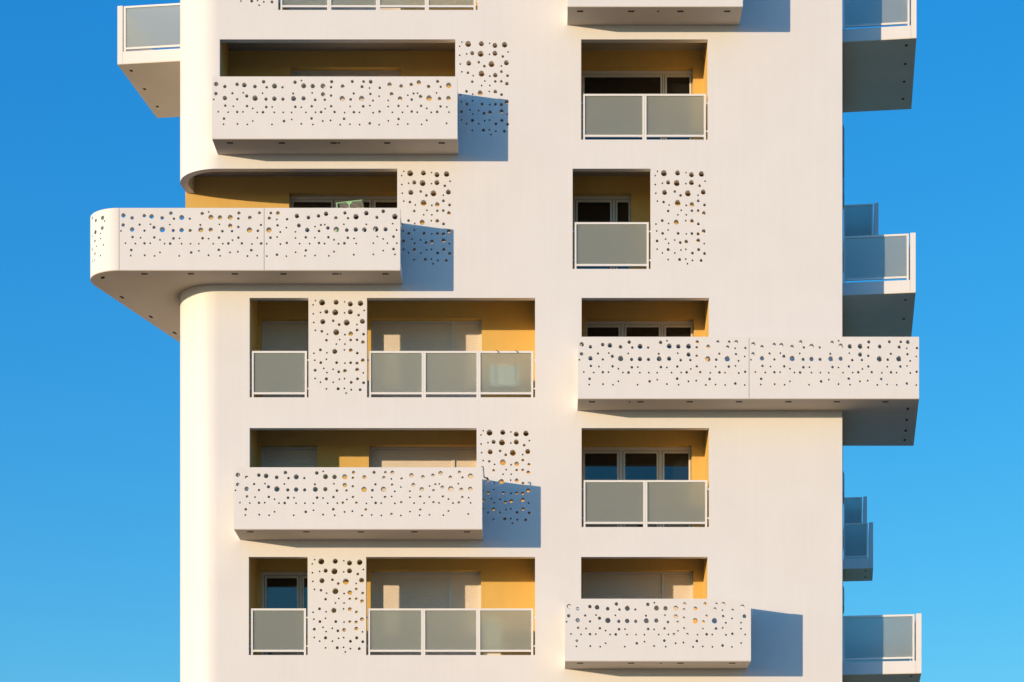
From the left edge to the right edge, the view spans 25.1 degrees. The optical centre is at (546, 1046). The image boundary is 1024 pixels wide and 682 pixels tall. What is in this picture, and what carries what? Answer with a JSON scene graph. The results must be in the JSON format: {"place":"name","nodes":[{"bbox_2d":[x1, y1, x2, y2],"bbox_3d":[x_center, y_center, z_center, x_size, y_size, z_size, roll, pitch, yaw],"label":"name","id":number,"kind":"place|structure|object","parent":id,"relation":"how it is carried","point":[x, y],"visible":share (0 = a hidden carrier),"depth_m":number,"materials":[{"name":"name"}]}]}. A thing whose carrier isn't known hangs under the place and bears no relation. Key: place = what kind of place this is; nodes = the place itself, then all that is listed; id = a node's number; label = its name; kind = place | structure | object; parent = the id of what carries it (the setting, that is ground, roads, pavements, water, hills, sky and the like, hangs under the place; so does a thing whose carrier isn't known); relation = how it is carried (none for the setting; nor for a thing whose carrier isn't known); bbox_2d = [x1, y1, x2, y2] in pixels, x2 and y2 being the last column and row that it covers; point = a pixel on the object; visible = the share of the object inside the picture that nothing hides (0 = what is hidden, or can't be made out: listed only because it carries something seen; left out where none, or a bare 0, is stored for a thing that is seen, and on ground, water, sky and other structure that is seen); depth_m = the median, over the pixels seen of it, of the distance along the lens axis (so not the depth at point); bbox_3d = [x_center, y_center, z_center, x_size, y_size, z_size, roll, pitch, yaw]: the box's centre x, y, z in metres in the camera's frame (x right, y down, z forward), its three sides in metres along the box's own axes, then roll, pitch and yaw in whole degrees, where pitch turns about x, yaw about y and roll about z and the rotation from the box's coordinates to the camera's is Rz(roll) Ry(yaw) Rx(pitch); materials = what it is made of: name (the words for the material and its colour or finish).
{"place":"outdoors","nodes":[
{"label":"outdoors","id":0,"kind":"place"},
{"bbox_2d":[336,200,363,231],"bbox_3d":[-4.563,-18.771,53.700,0.622,1.762,0.528,0,0,0],"label":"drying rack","id":1,"kind":"object","parent":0,"point":[349,203],"visible":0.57,"depth_m":53.47,"materials":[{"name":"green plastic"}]},
{"bbox_2d":[483,652,500,654],"bbox_3d":[-1.250,-9.416,53.282,0.414,0.818,0.255,0,0,0],"label":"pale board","id":2,"kind":"object","parent":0,"point":[491,653],"visible":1,"depth_m":53.16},
{"bbox_2d":[0,0,1023,681],"label":"sky","id":3,"kind":"structure","parent":0,"point":[90,387],"materials":[{"name":"blue"}]},
{"label":"ground","id":4,"kind":"structure","parent":0,"visible":0},
{"bbox_2d":[90,0,920,681],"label":"apartment building","id":5,"kind":"structure","parent":4,"relation":"on","point":[636,244],"depth_m":53.00,"materials":[{"name":"paint"}]},
{"bbox_2d":[262,321,315,396],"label":"window","id":6,"kind":"structure","parent":5,"relation":"in","point":[276,335],"depth_m":54.76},
{"bbox_2d":[262,572,315,654],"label":"window","id":7,"kind":"structure","parent":5,"relation":"in","point":[279,589],"depth_m":54.76,"materials":[{"name":"blue glass"}]},
{"bbox_2d":[262,447,316,512],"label":"window","id":8,"kind":"structure","parent":5,"relation":"in","point":[271,456],"depth_m":54.76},
{"bbox_2d":[290,196,396,244],"bbox_3d":[-4.743,-19.066,54.751,2.676,2.286,0.078,0,0,0],"label":"window","id":9,"kind":"structure","parent":5,"relation":"in","point":[295,201],"depth_m":54.73,"materials":[{"name":"grey glass"}]},
{"bbox_2d":[290,8,400,9],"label":"window","id":10,"kind":"structure","parent":5,"relation":"in","point":[290,8],"depth_m":54.76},
{"bbox_2d":[291,71,400,100],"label":"window","id":11,"kind":"structure","parent":5,"relation":"in","point":[293,73],"depth_m":54.76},
{"bbox_2d":[369,447,476,514],"bbox_3d":[-2.889,-13.113,54.760,2.615,2.257,0.060,0,0,0],"label":"window","id":12,"kind":"structure","parent":5,"relation":"in","point":[378,456],"depth_m":54.76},
{"bbox_2d":[371,572,480,654],"bbox_3d":[-2.848,-10.159,54.760,2.615,2.237,0.060,0,0,0],"label":"window","id":13,"kind":"structure","parent":5,"relation":"in","point":[388,589],"depth_m":54.76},
{"bbox_2d":[372,321,481,396],"bbox_3d":[-2.835,-16.102,54.760,2.621,2.267,0.060,0,0,0],"label":"window","id":14,"kind":"structure","parent":5,"relation":"in","point":[386,335],"depth_m":54.76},
{"bbox_2d":[574,196,630,268],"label":"window","id":15,"kind":"structure","parent":5,"relation":"in","point":[586,208],"depth_m":54.76,"materials":[{"name":"grey glass"}]},
{"bbox_2d":[583,447,690,526],"bbox_3d":[2.156,-13.113,54.751,2.581,2.257,0.078,0,0,0],"label":"window","id":16,"kind":"structure","parent":5,"relation":"in","point":[599,463],"depth_m":54.76,"materials":[{"name":"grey glass"}]},
{"bbox_2d":[583,71,691,139],"bbox_3d":[2.166,-22.040,54.751,2.621,2.286,0.078,0,0,0],"label":"window","id":17,"kind":"structure","parent":5,"relation":"in","point":[594,82],"depth_m":54.76,"materials":[{"name":"grey glass"}]},
{"bbox_2d":[583,572,692,647],"bbox_3d":[2.179,-10.159,54.760,2.615,2.237,0.060,0,0,0],"label":"window","id":18,"kind":"structure","parent":5,"relation":"in","point":[596,585],"depth_m":54.76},
{"bbox_2d":[586,321,692,382],"bbox_3d":[2.211,-16.102,54.751,2.571,2.267,0.078,0,0,0],"label":"window","id":19,"kind":"structure","parent":5,"relation":"in","point":[593,328],"depth_m":54.74,"materials":[{"name":"grey glass"}]},
{"bbox_2d":[842,125,843,176],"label":"window","id":20,"kind":"structure","parent":5,"relation":"in","point":[842,125],"depth_m":58.95,"materials":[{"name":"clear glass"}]},
{"bbox_2d":[843,177,843,208],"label":"window","id":21,"kind":"structure","parent":5,"relation":"in","point":[843,177],"depth_m":62.95,"materials":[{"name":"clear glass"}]},
{"bbox_2d":[843,472,843,501],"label":"window","id":22,"kind":"structure","parent":5,"relation":"in","point":[843,472],"depth_m":61.94,"materials":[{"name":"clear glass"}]}
]}

